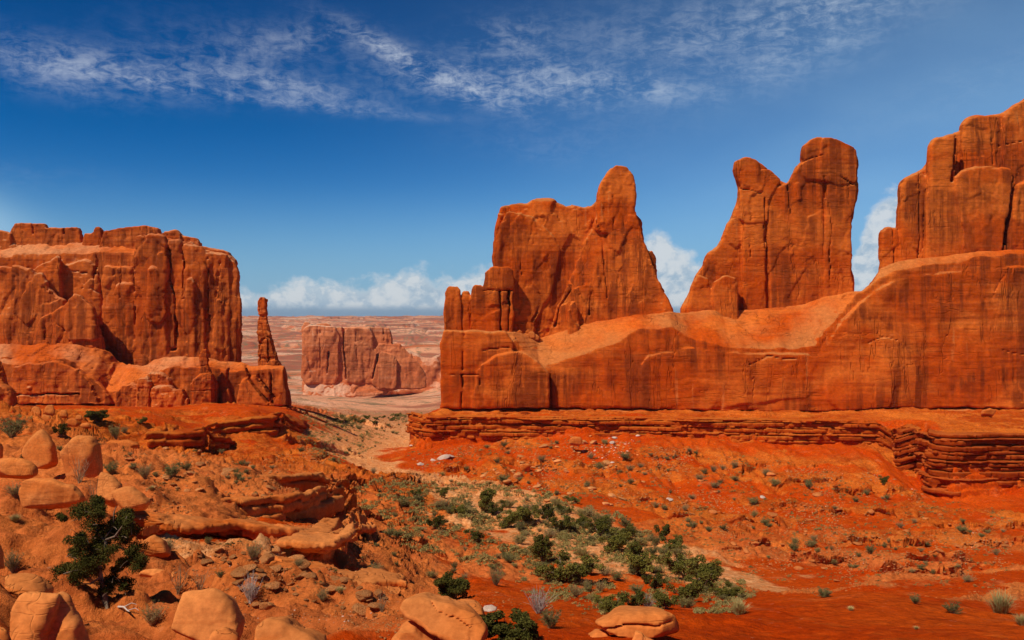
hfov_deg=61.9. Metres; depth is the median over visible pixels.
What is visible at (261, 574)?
rock
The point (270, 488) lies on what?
rock
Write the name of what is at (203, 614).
boulder
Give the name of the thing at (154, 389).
rounded rock
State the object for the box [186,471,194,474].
rock
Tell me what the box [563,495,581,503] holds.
juniper
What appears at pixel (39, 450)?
boulder
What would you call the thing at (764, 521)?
shrub
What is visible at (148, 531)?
rock ledge
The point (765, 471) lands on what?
shrub
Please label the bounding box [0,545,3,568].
boulder
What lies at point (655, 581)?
juniper
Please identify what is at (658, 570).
shrub
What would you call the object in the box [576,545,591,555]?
shrub
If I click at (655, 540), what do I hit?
shrub
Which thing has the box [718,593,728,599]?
shrub
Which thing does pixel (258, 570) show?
rock
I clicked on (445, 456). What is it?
rock
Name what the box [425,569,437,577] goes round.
shrub
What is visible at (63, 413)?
boulder
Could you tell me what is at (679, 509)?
rubble
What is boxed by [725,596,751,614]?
grass clump
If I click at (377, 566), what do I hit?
shrub
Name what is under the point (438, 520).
shrub
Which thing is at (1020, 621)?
grass clump
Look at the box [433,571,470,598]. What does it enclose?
juniper
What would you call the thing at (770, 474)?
rock
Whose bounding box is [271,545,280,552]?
rock
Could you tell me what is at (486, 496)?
juniper
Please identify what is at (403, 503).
shrub
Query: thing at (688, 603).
shrub
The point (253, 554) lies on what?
shrub
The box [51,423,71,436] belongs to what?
juniper
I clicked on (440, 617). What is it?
boulder
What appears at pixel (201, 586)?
bare shrub
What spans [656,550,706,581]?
juniper
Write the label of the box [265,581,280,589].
rock
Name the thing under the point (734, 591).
juniper
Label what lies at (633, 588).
shrub
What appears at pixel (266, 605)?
rock
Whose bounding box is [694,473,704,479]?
shrub
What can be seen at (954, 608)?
shrub
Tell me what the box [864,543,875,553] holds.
shrub
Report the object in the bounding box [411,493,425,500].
shrub
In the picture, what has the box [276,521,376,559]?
rock ledge
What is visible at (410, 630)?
boulder
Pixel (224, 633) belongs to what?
boulder
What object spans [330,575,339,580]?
rock
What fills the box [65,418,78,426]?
boulder
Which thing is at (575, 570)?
bush
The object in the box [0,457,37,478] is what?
boulder
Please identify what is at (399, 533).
shrub
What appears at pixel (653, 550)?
shrub
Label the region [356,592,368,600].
rock
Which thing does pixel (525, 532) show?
shrub
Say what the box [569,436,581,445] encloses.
boulder
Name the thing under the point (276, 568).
rock
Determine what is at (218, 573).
shrub
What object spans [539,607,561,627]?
shrub
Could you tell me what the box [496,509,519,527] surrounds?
shrub
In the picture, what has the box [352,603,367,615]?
rock
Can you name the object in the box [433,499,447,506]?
shrub
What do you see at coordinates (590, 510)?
shrub
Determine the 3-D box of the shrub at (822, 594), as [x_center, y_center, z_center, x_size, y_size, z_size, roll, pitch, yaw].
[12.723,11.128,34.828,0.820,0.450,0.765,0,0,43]
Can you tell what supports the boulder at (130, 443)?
on the desert ground
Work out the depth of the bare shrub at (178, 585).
24.35 m
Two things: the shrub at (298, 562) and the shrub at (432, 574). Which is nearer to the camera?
the shrub at (298, 562)
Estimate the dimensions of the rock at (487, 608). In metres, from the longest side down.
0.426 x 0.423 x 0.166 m
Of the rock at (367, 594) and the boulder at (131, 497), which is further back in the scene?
the boulder at (131, 497)
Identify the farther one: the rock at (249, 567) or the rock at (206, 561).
the rock at (206, 561)
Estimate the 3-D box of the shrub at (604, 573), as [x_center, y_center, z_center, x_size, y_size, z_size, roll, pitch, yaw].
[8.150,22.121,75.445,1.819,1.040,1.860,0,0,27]
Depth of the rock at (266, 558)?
36.17 m
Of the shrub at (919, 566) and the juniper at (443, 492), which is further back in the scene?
the juniper at (443, 492)
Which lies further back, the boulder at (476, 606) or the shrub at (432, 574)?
the shrub at (432, 574)
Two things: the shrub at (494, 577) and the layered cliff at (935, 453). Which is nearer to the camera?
the shrub at (494, 577)
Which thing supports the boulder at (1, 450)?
on the desert ground
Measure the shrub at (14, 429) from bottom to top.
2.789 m
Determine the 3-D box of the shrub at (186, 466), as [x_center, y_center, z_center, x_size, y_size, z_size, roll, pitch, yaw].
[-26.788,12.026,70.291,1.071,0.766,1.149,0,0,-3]
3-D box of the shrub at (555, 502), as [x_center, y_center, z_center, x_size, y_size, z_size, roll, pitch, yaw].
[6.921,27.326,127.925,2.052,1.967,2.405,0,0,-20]
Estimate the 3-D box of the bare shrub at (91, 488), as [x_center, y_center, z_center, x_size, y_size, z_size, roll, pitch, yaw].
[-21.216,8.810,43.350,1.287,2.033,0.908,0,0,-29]
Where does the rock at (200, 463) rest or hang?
on the desert ground
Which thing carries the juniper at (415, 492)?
on the desert ground
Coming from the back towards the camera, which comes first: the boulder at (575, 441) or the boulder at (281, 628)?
the boulder at (575, 441)
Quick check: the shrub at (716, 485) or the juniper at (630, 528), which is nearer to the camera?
the juniper at (630, 528)
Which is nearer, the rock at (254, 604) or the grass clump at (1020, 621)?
the rock at (254, 604)
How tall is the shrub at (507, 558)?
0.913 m
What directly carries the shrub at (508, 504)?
on the desert ground
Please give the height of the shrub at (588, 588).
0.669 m
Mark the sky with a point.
(350, 157)
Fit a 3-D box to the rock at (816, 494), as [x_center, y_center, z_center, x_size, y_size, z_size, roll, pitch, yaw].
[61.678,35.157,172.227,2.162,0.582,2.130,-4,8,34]
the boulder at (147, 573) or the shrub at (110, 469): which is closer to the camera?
the boulder at (147, 573)
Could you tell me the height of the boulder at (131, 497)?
1.180 m
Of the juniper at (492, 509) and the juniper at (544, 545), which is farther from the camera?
the juniper at (492, 509)
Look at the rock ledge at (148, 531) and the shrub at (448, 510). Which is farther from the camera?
the shrub at (448, 510)
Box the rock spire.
[256,297,281,365]
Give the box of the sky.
[0,0,1023,316]
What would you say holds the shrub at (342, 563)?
on the desert ground
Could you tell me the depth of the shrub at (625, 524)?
118.06 m
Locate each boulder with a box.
[0,443,3,458]
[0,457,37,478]
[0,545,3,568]
[0,627,10,639]
[4,573,53,595]
[10,591,89,639]
[14,406,21,411]
[18,478,85,508]
[22,429,57,468]
[30,406,40,415]
[41,415,50,420]
[44,405,54,415]
[60,410,67,417]
[60,435,102,477]
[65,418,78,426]
[75,415,82,420]
[80,423,90,428]
[97,472,122,507]
[107,440,139,448]
[111,486,150,510]
[139,568,173,577]
[140,535,170,557]
[171,588,244,639]
[209,627,239,639]
[254,616,326,639]
[391,620,439,639]
[400,592,487,639]
[457,599,484,615]
[520,463,530,471]
[528,331,534,338]
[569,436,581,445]
[588,629,609,636]
[595,605,678,638]
[632,630,652,639]
[981,408,995,416]
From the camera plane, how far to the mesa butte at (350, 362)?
901.45 m
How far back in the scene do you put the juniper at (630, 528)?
102.75 m
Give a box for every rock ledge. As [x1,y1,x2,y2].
[36,525,159,540]
[133,510,377,539]
[144,426,235,452]
[205,407,308,434]
[221,479,357,520]
[229,471,340,491]
[268,556,407,594]
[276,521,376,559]
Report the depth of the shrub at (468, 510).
112.31 m
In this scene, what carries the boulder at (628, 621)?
on the desert ground
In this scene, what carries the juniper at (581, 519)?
on the desert ground
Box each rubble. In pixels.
[124,419,1013,639]
[210,438,975,623]
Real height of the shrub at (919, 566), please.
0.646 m
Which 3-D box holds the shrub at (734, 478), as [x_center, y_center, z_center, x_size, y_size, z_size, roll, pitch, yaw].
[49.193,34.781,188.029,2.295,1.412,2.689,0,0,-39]
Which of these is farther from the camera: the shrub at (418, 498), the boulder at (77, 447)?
the shrub at (418, 498)
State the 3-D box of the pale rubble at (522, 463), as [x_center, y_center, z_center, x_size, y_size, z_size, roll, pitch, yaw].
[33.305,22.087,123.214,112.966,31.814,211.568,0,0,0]
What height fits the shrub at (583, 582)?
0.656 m
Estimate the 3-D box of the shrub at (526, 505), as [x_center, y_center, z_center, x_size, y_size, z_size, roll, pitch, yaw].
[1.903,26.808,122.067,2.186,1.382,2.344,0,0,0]
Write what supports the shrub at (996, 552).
on the desert ground
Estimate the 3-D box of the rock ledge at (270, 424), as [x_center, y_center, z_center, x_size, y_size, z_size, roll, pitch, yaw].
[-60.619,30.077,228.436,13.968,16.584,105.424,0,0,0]
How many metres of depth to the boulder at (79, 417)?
118.20 m
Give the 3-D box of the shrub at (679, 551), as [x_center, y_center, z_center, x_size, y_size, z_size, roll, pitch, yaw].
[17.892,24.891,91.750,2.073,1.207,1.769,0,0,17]
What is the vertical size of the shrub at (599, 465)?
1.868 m
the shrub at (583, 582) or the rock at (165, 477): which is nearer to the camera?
the rock at (165, 477)
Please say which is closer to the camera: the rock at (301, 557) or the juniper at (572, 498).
the rock at (301, 557)
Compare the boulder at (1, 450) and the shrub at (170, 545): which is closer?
the shrub at (170, 545)
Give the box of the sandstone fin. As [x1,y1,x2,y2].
[440,99,1023,414]
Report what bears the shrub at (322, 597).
on the desert ground
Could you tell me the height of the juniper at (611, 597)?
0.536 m
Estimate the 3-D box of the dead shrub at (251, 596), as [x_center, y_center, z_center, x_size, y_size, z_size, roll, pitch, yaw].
[-7.084,7.193,23.016,0.638,0.929,0.617,0,0,12]
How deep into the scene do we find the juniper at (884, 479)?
179.22 m
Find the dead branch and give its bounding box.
[118,603,138,611]
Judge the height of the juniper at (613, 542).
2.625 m
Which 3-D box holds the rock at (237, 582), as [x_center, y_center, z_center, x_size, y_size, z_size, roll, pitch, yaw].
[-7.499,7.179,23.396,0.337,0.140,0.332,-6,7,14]
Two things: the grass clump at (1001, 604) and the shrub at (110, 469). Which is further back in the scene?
the shrub at (110, 469)
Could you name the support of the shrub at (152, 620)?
on the desert ground
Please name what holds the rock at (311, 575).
on the desert ground
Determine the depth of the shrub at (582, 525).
109.25 m
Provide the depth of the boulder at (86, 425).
108.20 m
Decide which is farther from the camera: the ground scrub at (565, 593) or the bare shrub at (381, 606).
the ground scrub at (565, 593)
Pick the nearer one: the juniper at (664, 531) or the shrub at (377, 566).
the shrub at (377, 566)
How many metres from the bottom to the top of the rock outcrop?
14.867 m
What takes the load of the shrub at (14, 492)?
on the desert ground
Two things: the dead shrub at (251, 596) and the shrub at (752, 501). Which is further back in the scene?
the shrub at (752, 501)
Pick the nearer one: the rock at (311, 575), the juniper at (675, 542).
the rock at (311, 575)
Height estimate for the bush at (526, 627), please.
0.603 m
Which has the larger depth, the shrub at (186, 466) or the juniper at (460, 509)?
the juniper at (460, 509)
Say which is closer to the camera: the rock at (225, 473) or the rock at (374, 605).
the rock at (374, 605)
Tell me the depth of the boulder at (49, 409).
128.33 m
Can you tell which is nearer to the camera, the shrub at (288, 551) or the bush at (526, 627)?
the bush at (526, 627)
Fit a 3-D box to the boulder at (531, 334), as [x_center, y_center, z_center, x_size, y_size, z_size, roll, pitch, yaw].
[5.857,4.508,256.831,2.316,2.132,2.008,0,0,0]
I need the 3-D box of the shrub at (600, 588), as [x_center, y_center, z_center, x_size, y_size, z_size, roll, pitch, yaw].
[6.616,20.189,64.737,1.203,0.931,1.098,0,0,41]
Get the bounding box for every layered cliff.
[405,412,920,449]
[891,428,1023,496]
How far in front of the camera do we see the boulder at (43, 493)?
38.02 m
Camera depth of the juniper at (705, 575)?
62.01 m
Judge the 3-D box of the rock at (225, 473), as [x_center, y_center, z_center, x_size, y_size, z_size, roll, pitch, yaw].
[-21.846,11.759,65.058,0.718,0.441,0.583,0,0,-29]
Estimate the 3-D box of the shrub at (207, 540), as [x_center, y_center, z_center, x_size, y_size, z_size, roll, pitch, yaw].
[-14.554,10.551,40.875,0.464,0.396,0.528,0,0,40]
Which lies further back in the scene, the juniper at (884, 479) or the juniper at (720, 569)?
the juniper at (884, 479)
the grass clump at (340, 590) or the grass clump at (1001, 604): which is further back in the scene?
the grass clump at (1001, 604)
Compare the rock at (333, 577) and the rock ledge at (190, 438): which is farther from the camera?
the rock ledge at (190, 438)
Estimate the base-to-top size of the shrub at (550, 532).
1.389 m
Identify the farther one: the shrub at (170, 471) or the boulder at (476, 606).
the shrub at (170, 471)
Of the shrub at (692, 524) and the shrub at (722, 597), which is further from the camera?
the shrub at (692, 524)
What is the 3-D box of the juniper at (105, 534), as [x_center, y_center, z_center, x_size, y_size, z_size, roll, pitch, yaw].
[-10.489,6.098,21.945,2.433,3.114,1.721,0,0,0]
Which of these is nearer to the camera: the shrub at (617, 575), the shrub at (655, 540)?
the shrub at (617, 575)
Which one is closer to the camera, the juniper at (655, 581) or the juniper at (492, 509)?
the juniper at (655, 581)
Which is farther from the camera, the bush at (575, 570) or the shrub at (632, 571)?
the shrub at (632, 571)
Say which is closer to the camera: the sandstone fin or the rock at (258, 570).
the rock at (258, 570)
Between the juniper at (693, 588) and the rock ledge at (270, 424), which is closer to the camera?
the juniper at (693, 588)
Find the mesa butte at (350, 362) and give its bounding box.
[301,322,425,397]
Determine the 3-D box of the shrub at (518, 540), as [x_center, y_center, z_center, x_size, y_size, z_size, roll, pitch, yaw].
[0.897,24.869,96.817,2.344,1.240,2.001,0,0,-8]
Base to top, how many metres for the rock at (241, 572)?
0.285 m
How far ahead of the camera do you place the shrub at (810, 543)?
110.38 m
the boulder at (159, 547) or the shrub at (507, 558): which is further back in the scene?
the shrub at (507, 558)
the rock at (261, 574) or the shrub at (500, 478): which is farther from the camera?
the shrub at (500, 478)
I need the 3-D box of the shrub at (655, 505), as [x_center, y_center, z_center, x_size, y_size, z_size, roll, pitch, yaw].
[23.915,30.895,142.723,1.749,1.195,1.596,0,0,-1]
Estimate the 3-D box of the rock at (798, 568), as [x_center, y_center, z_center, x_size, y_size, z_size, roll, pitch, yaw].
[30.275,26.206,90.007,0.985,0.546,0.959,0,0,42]
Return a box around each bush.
[479,607,538,639]
[533,549,606,581]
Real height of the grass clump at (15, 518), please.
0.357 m
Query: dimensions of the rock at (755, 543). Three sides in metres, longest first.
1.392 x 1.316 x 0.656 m
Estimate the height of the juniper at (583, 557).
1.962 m
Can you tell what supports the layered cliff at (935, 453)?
on the desert ground
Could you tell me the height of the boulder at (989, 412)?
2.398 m
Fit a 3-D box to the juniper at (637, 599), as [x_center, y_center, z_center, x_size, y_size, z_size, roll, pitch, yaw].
[3.914,9.164,27.888,1.059,0.767,0.896,0,0,-13]
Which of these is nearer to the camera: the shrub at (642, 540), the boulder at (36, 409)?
the shrub at (642, 540)
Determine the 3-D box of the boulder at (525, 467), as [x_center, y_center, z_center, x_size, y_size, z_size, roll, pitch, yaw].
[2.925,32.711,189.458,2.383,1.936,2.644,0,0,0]
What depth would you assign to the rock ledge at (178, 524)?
44.65 m
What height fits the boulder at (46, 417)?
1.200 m
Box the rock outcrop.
[0,361,17,406]
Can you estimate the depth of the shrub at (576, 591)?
60.23 m
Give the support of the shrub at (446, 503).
on the desert ground
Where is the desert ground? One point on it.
(776, 609)
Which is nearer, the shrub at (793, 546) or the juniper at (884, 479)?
the shrub at (793, 546)
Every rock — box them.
[115,371,189,406]
[162,473,171,478]
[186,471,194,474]
[195,461,205,466]
[201,559,212,564]
[221,471,230,475]
[222,468,234,471]
[230,566,249,577]
[232,579,244,585]
[243,564,256,570]
[251,601,260,606]
[255,568,263,572]
[257,573,266,576]
[259,553,274,563]
[259,602,275,609]
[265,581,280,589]
[266,485,275,490]
[270,564,281,571]
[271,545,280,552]
[288,554,304,559]
[298,559,310,568]
[304,572,316,578]
[325,585,339,591]
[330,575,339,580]
[339,576,351,582]
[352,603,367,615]
[355,590,373,597]
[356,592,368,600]
[367,602,383,608]
[374,589,382,596]
[437,454,449,459]
[483,605,496,611]
[751,541,759,545]
[766,472,775,475]
[767,512,777,517]
[794,566,803,569]
[812,492,822,496]
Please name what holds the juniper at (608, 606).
on the desert ground
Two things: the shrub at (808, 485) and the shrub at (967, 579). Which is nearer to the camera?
the shrub at (967, 579)
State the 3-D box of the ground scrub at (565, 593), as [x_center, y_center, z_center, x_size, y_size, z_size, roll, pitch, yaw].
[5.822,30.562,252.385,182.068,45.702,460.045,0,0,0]
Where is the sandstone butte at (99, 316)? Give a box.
[0,223,291,409]
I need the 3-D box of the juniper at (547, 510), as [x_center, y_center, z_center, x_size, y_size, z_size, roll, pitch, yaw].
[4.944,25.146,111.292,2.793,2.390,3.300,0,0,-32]
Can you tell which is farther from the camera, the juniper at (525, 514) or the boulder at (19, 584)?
the juniper at (525, 514)
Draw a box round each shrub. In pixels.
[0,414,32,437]
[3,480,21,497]
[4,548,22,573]
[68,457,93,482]
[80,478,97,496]
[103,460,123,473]
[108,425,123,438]
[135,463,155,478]
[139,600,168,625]
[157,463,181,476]
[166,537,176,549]
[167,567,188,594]
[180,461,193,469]
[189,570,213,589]
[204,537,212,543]
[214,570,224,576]
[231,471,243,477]
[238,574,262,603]
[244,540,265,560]
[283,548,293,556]
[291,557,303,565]
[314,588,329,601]
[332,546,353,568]
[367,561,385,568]
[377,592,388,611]
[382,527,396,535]
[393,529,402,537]
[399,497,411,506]
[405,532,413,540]
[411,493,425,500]
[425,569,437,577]
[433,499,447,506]
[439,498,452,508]
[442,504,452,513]
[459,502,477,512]
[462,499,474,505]
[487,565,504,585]
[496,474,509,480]
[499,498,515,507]
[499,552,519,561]
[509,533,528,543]
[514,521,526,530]
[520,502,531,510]
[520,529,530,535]
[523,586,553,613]
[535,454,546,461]
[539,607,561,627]
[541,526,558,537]
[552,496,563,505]
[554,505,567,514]
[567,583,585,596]
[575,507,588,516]
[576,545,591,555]
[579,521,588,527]
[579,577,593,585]
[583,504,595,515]
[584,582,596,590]
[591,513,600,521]
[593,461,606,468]
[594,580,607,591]
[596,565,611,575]
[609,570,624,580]
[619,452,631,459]
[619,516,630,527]
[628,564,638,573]
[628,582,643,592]
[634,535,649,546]
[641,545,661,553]
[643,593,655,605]
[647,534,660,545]
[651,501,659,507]
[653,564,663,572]
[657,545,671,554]
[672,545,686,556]
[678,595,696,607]
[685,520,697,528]
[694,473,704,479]
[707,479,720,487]
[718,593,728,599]
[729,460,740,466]
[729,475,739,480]
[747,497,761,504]
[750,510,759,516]
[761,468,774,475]
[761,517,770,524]
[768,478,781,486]
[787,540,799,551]
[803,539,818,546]
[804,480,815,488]
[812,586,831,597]
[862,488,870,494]
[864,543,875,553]
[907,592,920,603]
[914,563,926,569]
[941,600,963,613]
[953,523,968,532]
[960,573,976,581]
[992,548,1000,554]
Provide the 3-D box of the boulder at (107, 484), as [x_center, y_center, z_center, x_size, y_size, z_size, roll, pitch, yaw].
[-19.696,8.244,41.726,1.135,1.737,2.290,0,0,-28]
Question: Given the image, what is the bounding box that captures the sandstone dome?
[385,350,440,394]
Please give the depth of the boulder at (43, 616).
12.30 m
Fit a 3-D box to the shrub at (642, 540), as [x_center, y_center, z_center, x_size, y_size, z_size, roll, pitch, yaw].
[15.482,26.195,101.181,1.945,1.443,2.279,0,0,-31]
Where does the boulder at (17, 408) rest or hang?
on the desert ground
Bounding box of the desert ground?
[0,315,1023,639]
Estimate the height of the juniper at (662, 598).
0.641 m
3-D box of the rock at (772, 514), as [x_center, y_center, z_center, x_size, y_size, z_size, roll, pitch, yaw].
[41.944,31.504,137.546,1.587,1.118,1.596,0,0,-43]
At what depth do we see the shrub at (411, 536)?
73.02 m
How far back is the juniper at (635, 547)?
86.67 m
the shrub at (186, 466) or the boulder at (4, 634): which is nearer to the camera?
the boulder at (4, 634)
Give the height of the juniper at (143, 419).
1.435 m
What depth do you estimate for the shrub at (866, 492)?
174.90 m
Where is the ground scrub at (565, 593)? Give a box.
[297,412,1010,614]
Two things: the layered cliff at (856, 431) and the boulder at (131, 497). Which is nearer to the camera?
the boulder at (131, 497)
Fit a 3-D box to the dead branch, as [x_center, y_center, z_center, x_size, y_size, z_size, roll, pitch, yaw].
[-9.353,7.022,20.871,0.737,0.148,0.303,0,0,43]
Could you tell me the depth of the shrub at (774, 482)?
184.82 m
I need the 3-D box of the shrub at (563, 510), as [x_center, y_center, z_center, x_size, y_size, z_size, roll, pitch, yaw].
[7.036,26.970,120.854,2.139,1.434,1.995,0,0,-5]
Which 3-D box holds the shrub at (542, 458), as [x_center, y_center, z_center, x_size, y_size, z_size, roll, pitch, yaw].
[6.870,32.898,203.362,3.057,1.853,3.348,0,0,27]
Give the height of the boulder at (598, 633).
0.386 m
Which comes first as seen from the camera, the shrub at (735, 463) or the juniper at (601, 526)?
the juniper at (601, 526)
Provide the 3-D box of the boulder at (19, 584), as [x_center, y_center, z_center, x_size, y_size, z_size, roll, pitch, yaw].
[-9.174,5.017,16.222,0.919,0.436,0.998,0,0,0]
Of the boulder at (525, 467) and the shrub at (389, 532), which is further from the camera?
the boulder at (525, 467)
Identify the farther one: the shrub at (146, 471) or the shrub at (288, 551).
the shrub at (146, 471)
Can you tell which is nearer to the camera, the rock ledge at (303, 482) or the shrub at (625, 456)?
the rock ledge at (303, 482)
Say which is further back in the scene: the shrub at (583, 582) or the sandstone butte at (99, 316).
the sandstone butte at (99, 316)
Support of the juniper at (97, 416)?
on the desert ground
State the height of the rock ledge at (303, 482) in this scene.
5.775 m
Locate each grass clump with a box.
[10,514,20,522]
[335,586,344,592]
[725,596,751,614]
[977,587,1021,613]
[1010,613,1023,625]
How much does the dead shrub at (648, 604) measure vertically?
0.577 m
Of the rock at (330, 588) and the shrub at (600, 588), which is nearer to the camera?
the rock at (330, 588)
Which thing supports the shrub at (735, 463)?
on the desert ground
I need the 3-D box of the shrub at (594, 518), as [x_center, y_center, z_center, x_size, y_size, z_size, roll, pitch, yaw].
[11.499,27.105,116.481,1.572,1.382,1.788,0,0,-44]
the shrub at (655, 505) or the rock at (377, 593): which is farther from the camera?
the shrub at (655, 505)
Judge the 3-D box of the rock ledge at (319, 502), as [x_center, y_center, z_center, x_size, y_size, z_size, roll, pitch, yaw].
[-17.279,13.972,65.605,7.597,5.620,24.350,0,0,10]
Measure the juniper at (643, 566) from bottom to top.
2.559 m
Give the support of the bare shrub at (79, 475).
on the desert ground
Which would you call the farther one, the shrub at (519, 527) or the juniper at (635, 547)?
the shrub at (519, 527)
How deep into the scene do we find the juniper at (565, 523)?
106.88 m
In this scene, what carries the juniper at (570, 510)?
on the desert ground
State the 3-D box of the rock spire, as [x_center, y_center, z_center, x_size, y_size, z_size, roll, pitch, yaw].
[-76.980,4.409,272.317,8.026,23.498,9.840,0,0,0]
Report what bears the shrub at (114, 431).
on the desert ground
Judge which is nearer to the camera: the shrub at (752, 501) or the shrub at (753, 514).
the shrub at (753, 514)
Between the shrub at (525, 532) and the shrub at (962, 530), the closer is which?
the shrub at (525, 532)
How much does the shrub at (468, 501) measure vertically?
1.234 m
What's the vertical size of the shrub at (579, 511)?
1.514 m
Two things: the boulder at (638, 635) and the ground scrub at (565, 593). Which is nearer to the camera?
the boulder at (638, 635)
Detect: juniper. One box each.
[46,494,149,608]
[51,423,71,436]
[83,410,109,422]
[135,417,147,423]
[410,489,422,494]
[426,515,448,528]
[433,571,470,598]
[435,486,448,496]
[451,504,465,514]
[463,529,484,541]
[478,488,496,510]
[485,500,505,514]
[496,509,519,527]
[515,504,539,522]
[528,534,553,561]
[536,503,563,518]
[548,515,574,529]
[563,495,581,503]
[564,505,574,513]
[571,513,587,524]
[579,555,592,574]
[584,515,612,535]
[592,594,615,609]
[593,593,626,612]
[598,528,632,552]
[614,523,635,535]
[616,589,649,605]
[617,537,649,558]
[624,551,656,575]
[641,572,667,588]
[653,524,670,536]
[653,589,678,608]
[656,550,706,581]
[660,534,683,549]
[665,574,704,604]
[684,558,721,588]
[708,580,744,596]
[713,565,724,576]
[878,475,889,484]
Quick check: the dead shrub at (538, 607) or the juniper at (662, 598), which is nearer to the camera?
the dead shrub at (538, 607)
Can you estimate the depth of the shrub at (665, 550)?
92.70 m
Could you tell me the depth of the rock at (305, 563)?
25.40 m
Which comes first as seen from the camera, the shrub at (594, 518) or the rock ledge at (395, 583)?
the rock ledge at (395, 583)
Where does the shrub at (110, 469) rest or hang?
on the desert ground
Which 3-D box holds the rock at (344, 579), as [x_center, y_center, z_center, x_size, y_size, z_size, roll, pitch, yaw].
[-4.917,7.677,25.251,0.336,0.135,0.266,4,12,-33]
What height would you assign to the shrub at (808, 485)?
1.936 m
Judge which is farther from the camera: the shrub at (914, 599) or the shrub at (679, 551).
the shrub at (679, 551)
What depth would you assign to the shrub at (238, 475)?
63.10 m
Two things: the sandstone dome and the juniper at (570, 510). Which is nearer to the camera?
the juniper at (570, 510)
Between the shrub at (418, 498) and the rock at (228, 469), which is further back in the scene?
the shrub at (418, 498)
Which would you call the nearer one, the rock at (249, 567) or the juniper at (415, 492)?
the rock at (249, 567)

